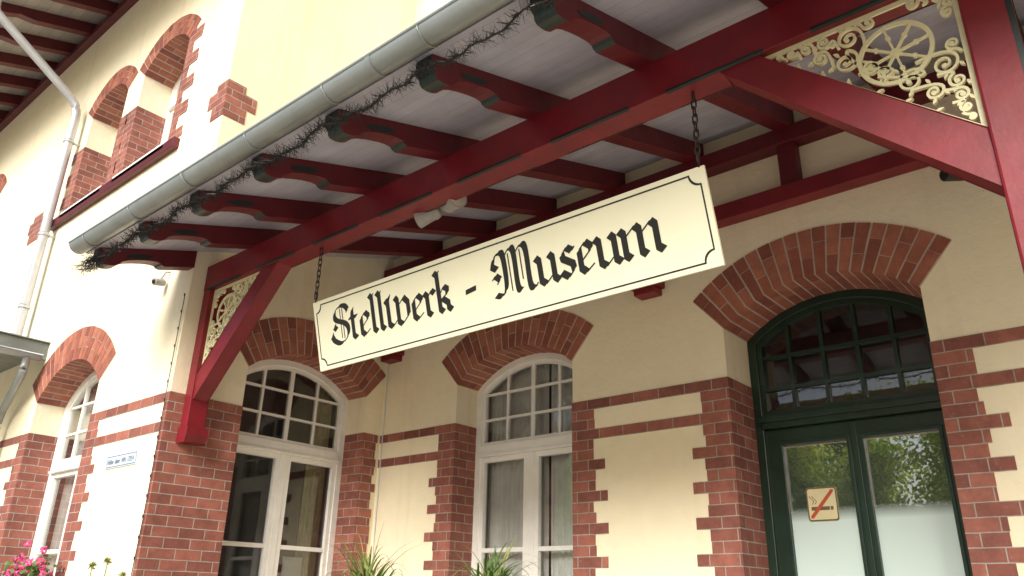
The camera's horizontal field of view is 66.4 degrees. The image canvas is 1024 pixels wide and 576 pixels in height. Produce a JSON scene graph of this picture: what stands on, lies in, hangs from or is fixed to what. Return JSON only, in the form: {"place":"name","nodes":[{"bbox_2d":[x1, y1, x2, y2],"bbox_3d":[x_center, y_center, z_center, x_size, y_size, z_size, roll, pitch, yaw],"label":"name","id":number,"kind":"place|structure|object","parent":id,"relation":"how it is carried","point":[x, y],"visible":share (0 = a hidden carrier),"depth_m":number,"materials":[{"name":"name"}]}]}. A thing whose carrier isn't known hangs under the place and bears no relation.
{"place":"outdoors","nodes":[
{"label":"outdoors","id":0,"kind":"place"},
{"bbox_2d":[317,526,434,575],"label":"potted plant","id":1,"kind":"object","parent":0,"point":[367,566],"visible":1,"depth_m":6.56,"materials":[{"name":"green plant"}]},
{"bbox_2d":[424,536,541,575],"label":"potted plant","id":2,"kind":"object","parent":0,"point":[493,569],"visible":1,"depth_m":6.11,"materials":[{"name":"green plant"}]},
{"label":"ground","id":3,"kind":"structure","parent":0,"visible":0},
{"bbox_2d":[88,561,96,575],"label":"allium","id":4,"kind":"object","parent":3,"relation":"on","point":[91,564],"visible":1,"depth_m":6.03,"materials":[{"name":"green plant"}]},
{"bbox_2d":[103,556,111,575],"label":"allium","id":5,"kind":"object","parent":3,"relation":"on","point":[107,559],"visible":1,"depth_m":5.97,"materials":[{"name":"green plant"}]},
{"bbox_2d":[0,0,1023,575],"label":"station building","id":6,"kind":"structure","parent":3,"relation":"on","point":[860,350],"depth_m":7.36,"materials":[{"name":"paint"}]},
{"bbox_2d":[1,540,61,575],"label":"flower box","id":7,"kind":"object","parent":6,"relation":"attached to","point":[36,567],"visible":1,"depth_m":6.97,"materials":[{"name":"plant"}]},
{"bbox_2d":[59,186,100,217],"bbox_3d":[-5.286,-1.006,9.948,1.180,0.082,0.430,-17,-28,37],"label":"window","id":8,"kind":"structure","parent":6,"relation":"in","point":[91,193],"depth_m":9.79,"materials":[{"name":"white paint"}]},
{"bbox_2d":[105,450,138,469],"bbox_3d":[-3.497,1.542,7.003,0.600,0.120,0.015,-17,-28,37],"label":"plaque","id":9,"kind":"object","parent":6,"relation":"attached to","point":[122,460],"visible":1,"depth_m":6.98,"materials":[{"name":"ceramic"}]},
{"bbox_2d":[112,74,181,181],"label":"window","id":10,"kind":"structure","parent":6,"relation":"in","point":[169,117],"depth_m":9.80,"materials":[{"name":"white paint"}]},
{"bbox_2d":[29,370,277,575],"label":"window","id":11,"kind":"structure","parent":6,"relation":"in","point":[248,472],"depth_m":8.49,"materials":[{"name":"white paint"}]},
{"bbox_2d":[131,293,184,575],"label":"cable","id":12,"kind":"object","parent":6,"relation":"hanging from","point":[157,437],"visible":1,"depth_m":6.64,"materials":[{"name":"metal"}]},
{"bbox_2d":[151,271,170,285],"bbox_3d":[-3.343,-0.096,7.473,0.077,0.202,0.189,-9,-24,25],"label":"security camera","id":13,"kind":"object","parent":6,"relation":"attached to","point":[161,281],"visible":0.98,"depth_m":7.42,"materials":[{"name":"grey plastic"}]},
{"bbox_2d":[222,359,348,575],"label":"window","id":14,"kind":"structure","parent":6,"relation":"in","point":[303,449],"depth_m":8.21,"materials":[{"name":"white paint"}]},
{"bbox_2d":[372,364,388,557],"bbox_3d":[-1.417,2.630,8.009,0.015,3.850,0.012,-17,-28,37],"label":"cable","id":15,"kind":"object","parent":6,"relation":"attached to","point":[380,462],"visible":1,"depth_m":8.31,"materials":[{"name":"plastic"}]},
{"bbox_2d":[471,352,572,575],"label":"window","id":16,"kind":"structure","parent":6,"relation":"in","point":[523,482],"depth_m":7.59,"materials":[{"name":"white paint"}]},
{"bbox_2d":[68,0,1023,445],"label":"canopy","id":17,"kind":"object","parent":6,"relation":"attached to","point":[540,112],"visible":0.97,"depth_m":4.96,"materials":[{"name":"red paint"}]},
{"bbox_2d":[68,0,575,279],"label":"garland","id":18,"kind":"object","parent":17,"relation":"hanging from","point":[91,262],"visible":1,"depth_m":4.76,"materials":[{"name":"black dry dark twigs"}]},
{"bbox_2d":[413,197,466,227],"bbox_3d":[-0.525,-0.586,5.664,0.459,0.222,0.183,-17,-28,37],"label":"floodlight","id":19,"kind":"object","parent":17,"relation":"attached to","point":[423,219],"visible":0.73,"depth_m":5.67,"materials":[{"name":"grey plastic"}]},
{"bbox_2d":[313,91,724,371],"bbox_3d":[-0.236,-0.225,5.170,3.375,1.009,0.186,-17,-28,37],"label":"hanging sign","id":20,"kind":"object","parent":17,"relation":"hanging from","point":[663,230],"visible":1,"depth_m":4.77,"materials":[{"name":"beige paint"}]},
{"bbox_2d":[939,171,963,181],"bbox_3d":[2.926,-0.806,5.219,0.184,0.243,0.128,5,-22,-10],"label":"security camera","id":21,"kind":"object","parent":17,"relation":"attached to","point":[944,176],"visible":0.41,"depth_m":5.15,"materials":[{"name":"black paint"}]},
{"bbox_2d":[805,486,839,521],"bbox_3d":[2.273,1.583,5.729,0.224,0.242,0.008,-17,-28,37],"label":"no smoking sign","id":22,"kind":"object","parent":6,"relation":"attached to","point":[822,503],"visible":1,"depth_m":5.72,"materials":[{"name":"beige plastic"}]},
{"bbox_2d":[747,289,972,575],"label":"door","id":23,"kind":"structure","parent":6,"relation":"in","point":[845,393],"depth_m":6.01,"materials":[{"name":"green paint"}]}
]}

